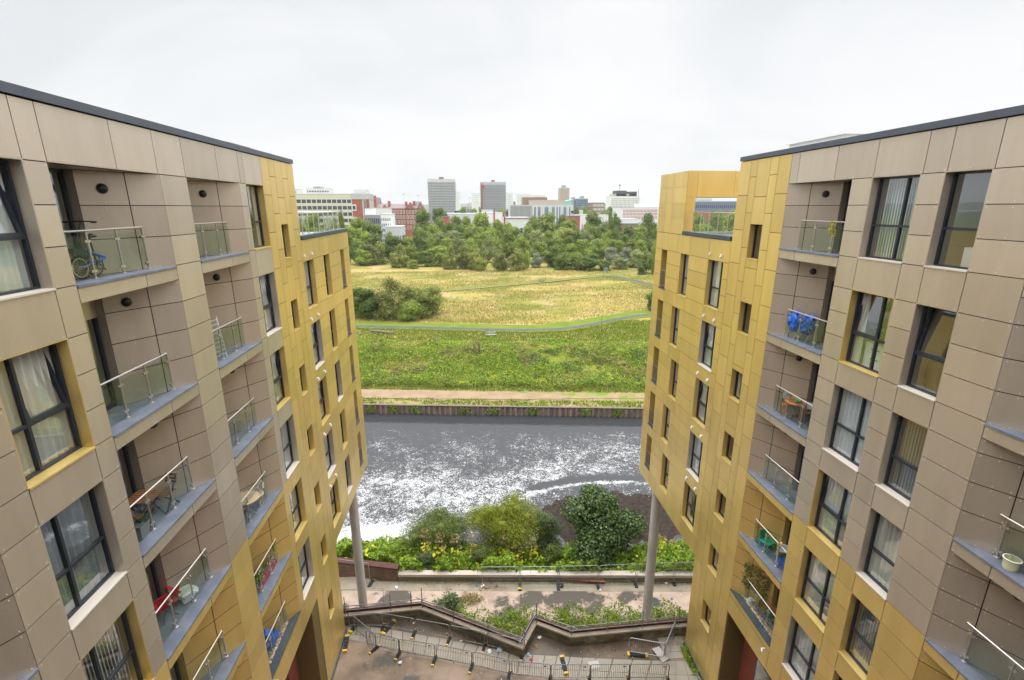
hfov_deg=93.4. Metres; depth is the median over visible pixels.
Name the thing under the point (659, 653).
concrete slab
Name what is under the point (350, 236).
tree
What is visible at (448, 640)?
pedestrian barrier
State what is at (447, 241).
tree
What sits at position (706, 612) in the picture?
window
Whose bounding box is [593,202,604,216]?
office building
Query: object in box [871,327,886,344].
potted plant
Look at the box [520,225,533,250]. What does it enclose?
tree
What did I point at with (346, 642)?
barrier foot
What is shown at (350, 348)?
window
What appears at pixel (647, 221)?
tree
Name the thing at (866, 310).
window
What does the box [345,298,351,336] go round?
window
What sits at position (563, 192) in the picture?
tower block
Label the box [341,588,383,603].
fence panel
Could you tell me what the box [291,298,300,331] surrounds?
window
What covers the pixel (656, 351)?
window
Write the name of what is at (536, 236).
tree
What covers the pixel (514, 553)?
hogweed plant
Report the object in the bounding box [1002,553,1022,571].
bucket
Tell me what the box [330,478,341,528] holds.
window
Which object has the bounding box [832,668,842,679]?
window
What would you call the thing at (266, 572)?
flower box
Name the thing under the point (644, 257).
tree
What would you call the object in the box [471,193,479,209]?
tower block
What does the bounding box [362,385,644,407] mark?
towpath verge
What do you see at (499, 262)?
tree
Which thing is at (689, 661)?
weeds
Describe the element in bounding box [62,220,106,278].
folding bicycle
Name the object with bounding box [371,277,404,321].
tree
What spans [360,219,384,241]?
tree
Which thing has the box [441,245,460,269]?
tree
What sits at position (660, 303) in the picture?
window
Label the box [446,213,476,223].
industrial unit
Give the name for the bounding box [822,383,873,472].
window
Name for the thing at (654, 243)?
tree
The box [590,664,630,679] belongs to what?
pedestrian barrier
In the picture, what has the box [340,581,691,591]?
promenade kerb slabs
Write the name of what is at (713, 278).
window
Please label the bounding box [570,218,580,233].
tree
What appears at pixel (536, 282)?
path
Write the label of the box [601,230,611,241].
tree
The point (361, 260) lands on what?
tree
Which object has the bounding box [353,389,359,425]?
window
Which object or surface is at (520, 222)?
retail shed
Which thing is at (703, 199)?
tower block
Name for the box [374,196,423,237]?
college building
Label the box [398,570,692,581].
parapet wall
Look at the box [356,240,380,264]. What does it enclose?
tree
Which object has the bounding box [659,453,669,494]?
window
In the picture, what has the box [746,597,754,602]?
white pot
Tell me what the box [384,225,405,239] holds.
office building
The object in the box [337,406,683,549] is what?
river
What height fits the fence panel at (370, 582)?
2.021 m
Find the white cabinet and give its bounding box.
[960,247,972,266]
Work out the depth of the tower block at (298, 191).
578.96 m
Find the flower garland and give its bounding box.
[827,221,835,236]
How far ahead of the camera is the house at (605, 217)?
396.34 m
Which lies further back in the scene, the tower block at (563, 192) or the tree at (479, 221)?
the tower block at (563, 192)
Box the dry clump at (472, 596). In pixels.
[457,589,489,606]
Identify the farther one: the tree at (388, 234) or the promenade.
the tree at (388, 234)
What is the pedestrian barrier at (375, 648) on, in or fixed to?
on the paving
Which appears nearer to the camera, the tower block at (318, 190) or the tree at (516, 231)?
the tree at (516, 231)
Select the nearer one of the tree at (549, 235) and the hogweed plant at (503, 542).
the hogweed plant at (503, 542)
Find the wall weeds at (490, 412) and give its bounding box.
[366,406,626,415]
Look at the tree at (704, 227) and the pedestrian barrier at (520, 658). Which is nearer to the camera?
the pedestrian barrier at (520, 658)
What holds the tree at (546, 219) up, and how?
on the far ground
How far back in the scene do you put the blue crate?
18.98 m
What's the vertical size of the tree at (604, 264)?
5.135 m
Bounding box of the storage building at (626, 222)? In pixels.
[620,218,637,232]
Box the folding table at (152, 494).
[128,488,166,526]
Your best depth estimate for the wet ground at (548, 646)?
26.78 m
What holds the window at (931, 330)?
in the apartment building at (885, 503)
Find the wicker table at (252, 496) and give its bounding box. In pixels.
[240,491,259,519]
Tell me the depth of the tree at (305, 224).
233.81 m
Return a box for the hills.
[424,201,605,212]
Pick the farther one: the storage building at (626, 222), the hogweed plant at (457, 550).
the storage building at (626, 222)
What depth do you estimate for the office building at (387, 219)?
277.08 m
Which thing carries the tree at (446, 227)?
on the far ground
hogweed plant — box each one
[420,528,430,551]
[434,532,446,567]
[449,533,461,564]
[466,533,476,552]
[498,535,509,556]
[511,541,522,561]
[526,536,537,559]
[658,533,667,547]
[669,538,679,546]
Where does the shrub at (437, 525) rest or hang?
on the river bank at (495, 569)
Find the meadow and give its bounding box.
[350,257,653,339]
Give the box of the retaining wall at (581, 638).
[344,605,686,657]
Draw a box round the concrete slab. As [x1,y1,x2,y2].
[652,646,668,662]
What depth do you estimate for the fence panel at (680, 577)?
38.87 m
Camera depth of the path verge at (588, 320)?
108.84 m
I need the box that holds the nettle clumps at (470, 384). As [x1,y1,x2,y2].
[361,377,645,389]
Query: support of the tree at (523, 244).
on the meadow
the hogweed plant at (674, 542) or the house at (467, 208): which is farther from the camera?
the house at (467, 208)
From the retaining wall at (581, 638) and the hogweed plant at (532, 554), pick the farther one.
the hogweed plant at (532, 554)
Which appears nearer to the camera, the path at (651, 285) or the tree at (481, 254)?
the path at (651, 285)
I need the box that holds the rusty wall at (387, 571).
[337,557,398,581]
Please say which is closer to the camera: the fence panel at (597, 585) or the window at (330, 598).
the window at (330, 598)
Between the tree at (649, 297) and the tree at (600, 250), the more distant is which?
the tree at (600, 250)
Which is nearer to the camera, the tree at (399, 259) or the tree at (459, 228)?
the tree at (399, 259)
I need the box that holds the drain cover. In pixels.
[586,660,601,669]
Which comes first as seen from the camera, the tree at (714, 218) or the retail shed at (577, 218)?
the tree at (714, 218)
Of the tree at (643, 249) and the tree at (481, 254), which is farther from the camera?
the tree at (643, 249)
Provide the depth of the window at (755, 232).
19.90 m
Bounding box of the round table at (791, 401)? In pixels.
[783,397,806,423]
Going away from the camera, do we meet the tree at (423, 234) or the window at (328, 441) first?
the window at (328, 441)
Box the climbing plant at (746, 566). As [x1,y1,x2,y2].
[741,562,771,600]
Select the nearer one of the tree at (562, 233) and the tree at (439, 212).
the tree at (562, 233)
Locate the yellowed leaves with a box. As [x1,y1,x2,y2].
[344,545,688,569]
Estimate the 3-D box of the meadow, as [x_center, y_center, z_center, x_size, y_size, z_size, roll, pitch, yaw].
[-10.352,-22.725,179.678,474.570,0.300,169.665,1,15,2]
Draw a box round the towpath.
[361,389,643,398]
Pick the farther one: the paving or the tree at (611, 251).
the tree at (611, 251)
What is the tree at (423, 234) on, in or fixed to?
on the far ground
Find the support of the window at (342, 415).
in the apartment building at (121, 382)
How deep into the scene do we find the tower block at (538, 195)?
802.20 m
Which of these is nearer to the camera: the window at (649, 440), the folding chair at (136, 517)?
the folding chair at (136, 517)
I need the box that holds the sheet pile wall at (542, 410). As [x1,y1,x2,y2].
[363,404,643,417]
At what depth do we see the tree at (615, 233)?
275.90 m
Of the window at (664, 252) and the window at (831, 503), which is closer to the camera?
the window at (831, 503)
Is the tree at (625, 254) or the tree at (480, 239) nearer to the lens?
the tree at (625, 254)
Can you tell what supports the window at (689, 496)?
in the apartment building at (885, 503)
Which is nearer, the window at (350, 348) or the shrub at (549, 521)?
the window at (350, 348)
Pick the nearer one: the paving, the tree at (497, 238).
the paving
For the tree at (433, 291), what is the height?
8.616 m
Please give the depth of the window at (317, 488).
23.76 m
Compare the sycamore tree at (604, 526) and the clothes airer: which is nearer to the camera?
the clothes airer
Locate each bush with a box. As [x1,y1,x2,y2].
[395,298,426,319]
[460,490,554,564]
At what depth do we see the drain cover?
25.72 m
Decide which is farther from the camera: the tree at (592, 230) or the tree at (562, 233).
the tree at (592, 230)
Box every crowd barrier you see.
[628,638,664,661]
[664,621,676,658]
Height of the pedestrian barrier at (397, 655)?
1.022 m
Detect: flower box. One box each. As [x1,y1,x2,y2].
[257,552,276,587]
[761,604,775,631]
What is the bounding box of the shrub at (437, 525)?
[392,503,470,561]
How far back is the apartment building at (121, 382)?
12.54 m
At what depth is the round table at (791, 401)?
17.84 m
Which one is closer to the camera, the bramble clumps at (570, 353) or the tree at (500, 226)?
the bramble clumps at (570, 353)
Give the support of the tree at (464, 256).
on the meadow
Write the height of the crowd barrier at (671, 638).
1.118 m
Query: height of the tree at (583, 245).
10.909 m
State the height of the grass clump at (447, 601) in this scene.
1.250 m
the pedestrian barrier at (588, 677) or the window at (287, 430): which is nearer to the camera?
the window at (287, 430)
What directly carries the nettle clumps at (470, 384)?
on the bank at (551, 358)
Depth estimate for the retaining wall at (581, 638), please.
27.16 m
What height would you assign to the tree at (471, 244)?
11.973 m
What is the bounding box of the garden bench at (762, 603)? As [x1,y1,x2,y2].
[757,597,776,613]
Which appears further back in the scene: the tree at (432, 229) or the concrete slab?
the tree at (432, 229)
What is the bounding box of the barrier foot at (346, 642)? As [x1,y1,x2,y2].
[342,634,349,652]
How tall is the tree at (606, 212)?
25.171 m
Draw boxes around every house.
[466,206,471,212]
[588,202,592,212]
[598,214,607,231]
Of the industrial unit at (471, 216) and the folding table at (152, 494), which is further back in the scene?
the industrial unit at (471, 216)
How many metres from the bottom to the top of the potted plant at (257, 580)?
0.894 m
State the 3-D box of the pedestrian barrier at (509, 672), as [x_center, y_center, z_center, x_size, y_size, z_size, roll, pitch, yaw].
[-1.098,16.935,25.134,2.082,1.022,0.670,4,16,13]
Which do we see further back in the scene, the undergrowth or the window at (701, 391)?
the undergrowth
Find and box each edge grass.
[361,384,644,392]
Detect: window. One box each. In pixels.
[0,156,55,300]
[0,339,95,489]
[38,479,127,630]
[79,599,154,679]
[188,180,271,249]
[258,271,281,336]
[270,345,290,410]
[280,414,299,479]
[281,224,291,258]
[289,477,306,542]
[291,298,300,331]
[298,535,314,600]
[299,363,308,396]
[303,259,318,309]
[307,424,315,456]
[311,319,324,370]
[314,480,321,512]
[317,375,330,426]
[321,534,327,565]
[323,253,333,297]
[324,428,335,479]
[328,588,334,619]
[329,308,338,351]
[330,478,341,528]
[335,359,343,402]
[340,249,347,288]
[340,408,347,449]
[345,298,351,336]
[345,454,352,495]
[349,345,355,382]
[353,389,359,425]
[357,431,363,466]
[644,433,651,470]
[647,391,655,428]
[651,346,658,384]
[654,299,662,338]
[658,249,667,289]
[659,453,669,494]
[660,403,670,445]
[668,306,680,348]
[668,358,678,401]
[677,253,688,297]
[681,481,696,532]
[686,430,702,482]
[691,377,708,428]
[697,320,715,372]
[700,598,711,633]
[703,258,723,310]
[707,542,718,577]
[713,488,726,523]
[720,430,733,465]
[728,368,742,403]
[736,301,751,336]
[745,223,762,260]
[753,657,771,679]
[781,614,820,679]
[794,544,835,633]
[807,468,852,556]
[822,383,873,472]
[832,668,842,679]
[838,290,894,377]
[838,592,880,679]
[855,507,903,600]
[857,173,922,263]
[875,410,929,506]
[897,303,958,401]
[924,168,994,271]
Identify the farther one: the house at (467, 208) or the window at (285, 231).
the house at (467, 208)
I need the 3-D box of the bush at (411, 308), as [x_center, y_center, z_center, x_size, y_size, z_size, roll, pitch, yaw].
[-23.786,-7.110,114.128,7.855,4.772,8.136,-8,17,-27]
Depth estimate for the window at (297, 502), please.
21.35 m
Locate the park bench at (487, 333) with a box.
[486,331,495,335]
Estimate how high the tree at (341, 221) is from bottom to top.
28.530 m
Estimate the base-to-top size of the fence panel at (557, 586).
2.021 m
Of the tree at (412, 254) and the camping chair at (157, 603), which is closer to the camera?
the camping chair at (157, 603)
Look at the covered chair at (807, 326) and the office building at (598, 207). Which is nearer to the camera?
the covered chair at (807, 326)
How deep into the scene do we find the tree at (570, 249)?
219.20 m
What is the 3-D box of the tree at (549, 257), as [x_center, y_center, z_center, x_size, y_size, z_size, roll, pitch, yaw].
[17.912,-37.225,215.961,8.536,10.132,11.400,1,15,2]
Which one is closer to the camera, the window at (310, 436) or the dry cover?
the window at (310, 436)
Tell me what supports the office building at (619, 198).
on the far ground
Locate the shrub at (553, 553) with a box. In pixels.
[542,543,564,565]
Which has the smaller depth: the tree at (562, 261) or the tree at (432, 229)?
the tree at (562, 261)
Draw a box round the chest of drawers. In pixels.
[862,341,882,370]
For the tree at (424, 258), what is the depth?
216.33 m
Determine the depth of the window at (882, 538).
14.07 m
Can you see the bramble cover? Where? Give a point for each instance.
(406, 376)
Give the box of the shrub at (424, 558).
[413,550,434,569]
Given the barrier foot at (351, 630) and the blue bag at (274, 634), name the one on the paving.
the barrier foot at (351, 630)
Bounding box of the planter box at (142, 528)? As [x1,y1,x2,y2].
[134,519,149,540]
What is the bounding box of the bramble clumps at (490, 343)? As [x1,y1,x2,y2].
[357,337,646,385]
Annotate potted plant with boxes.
[254,570,262,592]
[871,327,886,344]
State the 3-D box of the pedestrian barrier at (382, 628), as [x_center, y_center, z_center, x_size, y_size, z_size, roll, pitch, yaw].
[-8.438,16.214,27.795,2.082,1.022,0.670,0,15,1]
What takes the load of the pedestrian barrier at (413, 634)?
on the paving
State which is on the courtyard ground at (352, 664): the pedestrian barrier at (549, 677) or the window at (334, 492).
the pedestrian barrier at (549, 677)
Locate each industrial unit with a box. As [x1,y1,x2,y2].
[441,216,449,224]
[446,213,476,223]
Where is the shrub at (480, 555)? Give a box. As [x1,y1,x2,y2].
[463,544,491,569]
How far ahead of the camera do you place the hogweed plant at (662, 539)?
43.78 m
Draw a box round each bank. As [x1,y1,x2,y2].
[340,543,691,569]
[357,338,648,388]
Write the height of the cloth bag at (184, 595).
0.432 m
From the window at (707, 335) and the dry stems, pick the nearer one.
the window at (707, 335)
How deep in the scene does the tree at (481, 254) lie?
205.47 m
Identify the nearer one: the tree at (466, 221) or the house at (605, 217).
the tree at (466, 221)
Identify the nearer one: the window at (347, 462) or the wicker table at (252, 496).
the wicker table at (252, 496)
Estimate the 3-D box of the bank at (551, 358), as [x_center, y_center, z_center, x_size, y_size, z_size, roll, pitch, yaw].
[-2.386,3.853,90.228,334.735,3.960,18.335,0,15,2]
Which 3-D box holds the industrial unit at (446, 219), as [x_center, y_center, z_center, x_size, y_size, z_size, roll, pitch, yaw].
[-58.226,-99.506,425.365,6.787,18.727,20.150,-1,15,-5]
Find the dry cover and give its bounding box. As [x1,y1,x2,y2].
[357,335,647,378]
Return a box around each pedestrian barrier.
[348,612,385,633]
[353,616,379,654]
[366,630,401,660]
[381,613,416,639]
[399,639,437,666]
[415,619,450,645]
[436,644,474,673]
[450,625,486,653]
[472,652,511,679]
[487,633,522,660]
[511,660,551,679]
[551,664,590,679]
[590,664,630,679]
[629,664,669,679]
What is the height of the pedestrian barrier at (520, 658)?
1.022 m
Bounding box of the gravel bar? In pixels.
[533,490,680,544]
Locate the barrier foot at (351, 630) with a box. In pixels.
[348,623,358,633]
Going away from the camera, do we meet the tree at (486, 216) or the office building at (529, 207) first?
the tree at (486, 216)
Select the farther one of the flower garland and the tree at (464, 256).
the tree at (464, 256)
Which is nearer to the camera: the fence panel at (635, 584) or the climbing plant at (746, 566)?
the climbing plant at (746, 566)
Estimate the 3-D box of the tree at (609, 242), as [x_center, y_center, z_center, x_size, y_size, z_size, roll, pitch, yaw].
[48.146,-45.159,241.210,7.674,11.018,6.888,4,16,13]
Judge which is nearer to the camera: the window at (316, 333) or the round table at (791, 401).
the round table at (791, 401)
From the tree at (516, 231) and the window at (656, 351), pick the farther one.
the tree at (516, 231)
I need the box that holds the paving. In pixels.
[347,626,700,679]
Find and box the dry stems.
[359,338,616,379]
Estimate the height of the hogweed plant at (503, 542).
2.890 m
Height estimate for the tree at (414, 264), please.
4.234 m
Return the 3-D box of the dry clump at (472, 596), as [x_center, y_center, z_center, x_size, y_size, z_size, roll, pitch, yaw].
[-3.099,20.068,37.543,3.161,0.474,1.807,-1,15,-5]
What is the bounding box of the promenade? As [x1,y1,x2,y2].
[339,566,692,637]
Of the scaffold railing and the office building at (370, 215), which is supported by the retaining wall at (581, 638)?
the scaffold railing
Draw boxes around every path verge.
[355,309,650,331]
[373,270,636,294]
[601,275,652,288]
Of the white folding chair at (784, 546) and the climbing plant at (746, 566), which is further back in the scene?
the climbing plant at (746, 566)
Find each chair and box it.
[131,513,145,522]
[152,473,180,512]
[153,585,180,624]
[245,479,263,505]
[754,527,775,551]
[775,544,787,558]
[780,391,793,417]
[786,310,800,338]
[799,314,815,342]
[802,401,812,423]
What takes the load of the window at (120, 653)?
in the apartment building at (121, 382)
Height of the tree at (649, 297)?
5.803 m
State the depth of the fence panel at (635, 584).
38.67 m
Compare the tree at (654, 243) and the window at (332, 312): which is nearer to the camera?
the window at (332, 312)
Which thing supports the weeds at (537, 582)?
on the promenade kerb slabs
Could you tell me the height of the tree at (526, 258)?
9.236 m
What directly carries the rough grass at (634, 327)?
on the meadow
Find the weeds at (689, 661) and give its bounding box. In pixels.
[677,631,699,679]
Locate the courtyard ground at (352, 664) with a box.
[333,620,698,679]
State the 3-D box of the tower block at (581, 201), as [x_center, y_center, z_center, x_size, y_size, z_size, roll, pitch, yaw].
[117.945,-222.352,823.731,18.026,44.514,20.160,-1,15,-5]
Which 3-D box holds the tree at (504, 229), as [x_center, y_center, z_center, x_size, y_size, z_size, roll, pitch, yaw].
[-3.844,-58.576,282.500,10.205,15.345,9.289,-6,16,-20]
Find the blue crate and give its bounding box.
[777,557,785,568]
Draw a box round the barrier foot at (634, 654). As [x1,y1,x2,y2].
[627,651,647,657]
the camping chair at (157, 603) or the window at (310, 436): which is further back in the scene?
the window at (310, 436)
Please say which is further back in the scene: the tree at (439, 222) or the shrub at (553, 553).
the tree at (439, 222)
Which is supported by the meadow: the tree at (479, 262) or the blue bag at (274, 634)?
the tree at (479, 262)
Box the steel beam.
[566,579,604,583]
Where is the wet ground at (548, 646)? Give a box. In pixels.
[351,618,669,669]
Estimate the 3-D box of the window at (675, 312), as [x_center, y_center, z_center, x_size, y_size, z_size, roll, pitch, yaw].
[9.337,-0.749,27.314,0.390,2.296,1.108,-1,15,-5]
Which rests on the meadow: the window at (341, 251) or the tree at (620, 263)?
the tree at (620, 263)
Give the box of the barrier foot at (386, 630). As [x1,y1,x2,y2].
[381,619,395,634]
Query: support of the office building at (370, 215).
on the far ground
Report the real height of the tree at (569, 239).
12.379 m
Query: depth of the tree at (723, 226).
229.88 m
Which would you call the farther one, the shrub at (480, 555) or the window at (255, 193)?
the shrub at (480, 555)
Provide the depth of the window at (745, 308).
20.73 m
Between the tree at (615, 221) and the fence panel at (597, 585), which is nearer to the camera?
the fence panel at (597, 585)
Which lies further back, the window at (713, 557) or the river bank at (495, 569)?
the river bank at (495, 569)
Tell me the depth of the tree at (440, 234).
250.28 m
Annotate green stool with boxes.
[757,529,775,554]
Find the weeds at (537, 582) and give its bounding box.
[404,580,691,583]
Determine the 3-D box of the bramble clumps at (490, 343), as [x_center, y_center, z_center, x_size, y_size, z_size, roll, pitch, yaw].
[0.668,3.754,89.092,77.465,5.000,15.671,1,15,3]
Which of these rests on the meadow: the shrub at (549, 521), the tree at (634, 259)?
the tree at (634, 259)
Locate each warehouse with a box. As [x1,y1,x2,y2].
[694,211,734,225]
[695,201,736,210]
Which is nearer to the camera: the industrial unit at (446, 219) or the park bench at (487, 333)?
the park bench at (487, 333)
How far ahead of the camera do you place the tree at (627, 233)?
269.02 m
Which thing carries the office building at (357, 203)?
on the far ground
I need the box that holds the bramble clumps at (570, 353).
[509,341,647,382]
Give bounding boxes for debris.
[359,583,684,679]
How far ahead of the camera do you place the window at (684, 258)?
26.44 m
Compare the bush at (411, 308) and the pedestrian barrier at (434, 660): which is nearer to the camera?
the pedestrian barrier at (434, 660)
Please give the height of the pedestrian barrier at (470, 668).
1.022 m
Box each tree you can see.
[299,210,321,231]
[320,216,338,230]
[338,209,350,261]
[345,224,361,242]
[348,233,352,248]
[349,216,363,231]
[349,240,359,263]
[352,286,366,316]
[355,248,373,265]
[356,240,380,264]
[358,230,369,244]
[358,288,380,318]
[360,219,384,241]
[365,234,382,248]
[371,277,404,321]
[372,241,388,264]
[384,231,391,245]
[384,235,398,259]
[389,243,410,267]
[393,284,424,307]
[394,235,405,246]
[402,236,413,254]
[405,245,420,263]
[406,260,418,268]
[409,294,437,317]
[411,209,432,237]
[412,236,423,251]
[414,250,432,266]
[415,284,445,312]
[417,228,429,250]
[425,236,439,257]
[426,231,445,249]
[426,246,448,265]
[427,224,441,237]
[432,207,447,226]
[434,217,444,234]
[439,236,453,250]
[441,222,453,237]
[441,229,465,254]
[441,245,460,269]
[450,215,461,229]
[452,224,464,239]
[455,245,470,269]
[457,207,466,212]
[461,216,470,232]
[461,238,477,260]
[464,223,478,239]
[464,229,473,243]
[468,222,483,232]
[468,248,486,270]
[468,248,488,269]
[472,213,491,228]
[473,233,490,248]
[474,212,488,231]
[481,237,498,261]
[483,228,495,245]
[486,226,500,246]
[490,249,509,270]
[492,218,500,231]
[496,223,506,248]
[496,227,511,238]
[497,229,517,260]
[507,248,524,271]
[509,226,521,240]
[510,235,530,256]
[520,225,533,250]
[522,251,530,269]
[525,218,542,233]
[529,230,544,249]
[529,241,547,260]
[530,252,543,267]
[531,211,556,233]
[542,238,552,250]
[543,245,560,266]
[545,230,554,238]
[551,236,565,256]
[552,227,572,245]
[553,252,574,269]
[556,213,565,229]
[556,220,579,234]
[559,483,647,570]
[563,235,575,252]
[564,243,578,257]
[568,231,584,251]
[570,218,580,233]
[570,253,581,266]
[572,255,599,271]
[577,238,591,256]
[579,227,592,241]
[580,205,587,213]
[583,223,598,242]
[584,238,607,259]
[585,212,604,237]
[586,253,601,266]
[590,210,597,218]
[596,260,611,270]
[598,221,608,239]
[599,209,611,229]
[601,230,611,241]
[604,239,615,256]
[604,247,616,263]
[607,207,612,216]
[609,212,621,235]
[609,228,620,240]
[610,257,628,269]
[611,247,632,265]
[614,239,623,253]
[617,225,641,247]
[624,239,639,252]
[627,249,643,267]
[633,213,657,243]
[635,225,647,244]
[635,239,648,254]
[636,253,650,272]
[637,263,645,274]
[643,228,656,253]
[645,245,655,273]
[645,290,652,309]
[650,226,657,254]
[693,211,707,231]
[695,222,715,231]
[708,208,725,231]
[716,208,735,231]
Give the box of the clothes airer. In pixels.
[212,316,226,356]
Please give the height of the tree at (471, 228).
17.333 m
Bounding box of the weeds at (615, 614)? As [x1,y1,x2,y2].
[454,594,688,636]
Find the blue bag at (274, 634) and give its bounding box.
[264,629,279,649]
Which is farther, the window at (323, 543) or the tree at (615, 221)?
the tree at (615, 221)
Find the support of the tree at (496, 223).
on the far ground
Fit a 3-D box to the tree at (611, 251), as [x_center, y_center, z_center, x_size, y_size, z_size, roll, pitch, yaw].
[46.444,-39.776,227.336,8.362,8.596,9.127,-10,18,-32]
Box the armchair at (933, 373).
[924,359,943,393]
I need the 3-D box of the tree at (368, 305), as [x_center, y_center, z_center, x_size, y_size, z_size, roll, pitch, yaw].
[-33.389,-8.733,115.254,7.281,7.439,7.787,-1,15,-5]
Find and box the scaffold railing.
[343,587,687,650]
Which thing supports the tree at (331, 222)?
on the meadow
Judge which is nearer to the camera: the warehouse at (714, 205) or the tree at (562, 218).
the tree at (562, 218)
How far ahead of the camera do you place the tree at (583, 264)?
200.96 m
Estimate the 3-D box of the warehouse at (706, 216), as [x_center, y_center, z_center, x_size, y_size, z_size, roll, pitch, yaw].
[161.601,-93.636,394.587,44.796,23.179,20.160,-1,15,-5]
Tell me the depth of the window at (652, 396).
31.39 m
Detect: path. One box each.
[356,313,650,330]
[392,269,647,294]
[603,275,652,286]
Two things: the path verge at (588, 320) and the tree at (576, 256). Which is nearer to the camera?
the path verge at (588, 320)
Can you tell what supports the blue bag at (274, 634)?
on the apartment building at (121, 382)
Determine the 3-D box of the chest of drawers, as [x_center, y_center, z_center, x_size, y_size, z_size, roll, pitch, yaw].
[11.010,0.609,14.421,0.470,0.950,0.800,-1,15,-5]
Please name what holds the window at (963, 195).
in the apartment building at (885, 503)
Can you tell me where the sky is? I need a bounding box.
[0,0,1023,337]
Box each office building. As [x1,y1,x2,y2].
[295,189,373,230]
[363,209,381,241]
[374,208,391,213]
[380,213,395,242]
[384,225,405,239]
[508,197,573,229]
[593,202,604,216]
[606,184,639,208]
[612,204,658,225]
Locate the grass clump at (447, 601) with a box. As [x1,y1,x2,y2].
[432,588,465,611]
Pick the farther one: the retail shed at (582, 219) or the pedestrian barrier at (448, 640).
the retail shed at (582, 219)
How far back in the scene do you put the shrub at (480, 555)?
41.03 m
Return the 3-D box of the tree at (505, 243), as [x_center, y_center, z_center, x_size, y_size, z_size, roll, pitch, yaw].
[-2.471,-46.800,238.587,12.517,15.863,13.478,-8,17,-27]
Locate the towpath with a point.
(402, 394)
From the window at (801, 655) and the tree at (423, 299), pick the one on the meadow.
the tree at (423, 299)
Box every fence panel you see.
[338,559,373,586]
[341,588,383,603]
[482,566,520,590]
[520,566,559,590]
[559,565,599,589]
[598,564,637,587]
[636,562,676,585]
[674,562,693,581]
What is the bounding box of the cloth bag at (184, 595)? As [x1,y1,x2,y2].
[178,584,197,603]
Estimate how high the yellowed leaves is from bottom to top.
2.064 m
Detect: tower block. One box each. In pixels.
[295,189,302,193]
[306,187,333,193]
[427,177,456,224]
[456,192,460,209]
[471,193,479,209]
[480,180,505,215]
[506,193,512,208]
[515,194,529,204]
[531,195,545,196]
[558,185,569,202]
[571,197,574,213]
[575,196,587,209]
[695,198,711,200]
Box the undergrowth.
[336,532,694,572]
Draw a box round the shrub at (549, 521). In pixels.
[534,510,562,550]
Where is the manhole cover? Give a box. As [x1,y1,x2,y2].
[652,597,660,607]
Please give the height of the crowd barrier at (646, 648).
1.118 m
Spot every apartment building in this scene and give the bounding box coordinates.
[0,80,367,679]
[639,105,1023,679]
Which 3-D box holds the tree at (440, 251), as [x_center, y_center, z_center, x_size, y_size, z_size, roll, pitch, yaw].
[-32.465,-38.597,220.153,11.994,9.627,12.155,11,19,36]
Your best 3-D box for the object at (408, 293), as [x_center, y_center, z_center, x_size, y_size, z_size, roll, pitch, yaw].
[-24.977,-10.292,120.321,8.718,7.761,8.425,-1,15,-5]
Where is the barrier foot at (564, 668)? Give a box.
[559,655,567,674]
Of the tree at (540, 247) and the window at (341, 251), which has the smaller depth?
the window at (341, 251)
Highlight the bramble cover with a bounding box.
[357,336,647,389]
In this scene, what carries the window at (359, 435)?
in the apartment building at (121, 382)
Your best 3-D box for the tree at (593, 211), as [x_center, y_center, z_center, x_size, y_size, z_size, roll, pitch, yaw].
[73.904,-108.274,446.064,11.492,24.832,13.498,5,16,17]
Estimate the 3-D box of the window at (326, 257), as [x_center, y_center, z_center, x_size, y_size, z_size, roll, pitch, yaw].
[-10.035,-3.473,25.991,0.340,2.296,1.108,-1,15,-5]
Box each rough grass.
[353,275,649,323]
[356,319,649,341]
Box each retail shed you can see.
[477,212,503,225]
[502,217,528,235]
[566,216,579,229]
[573,214,587,230]

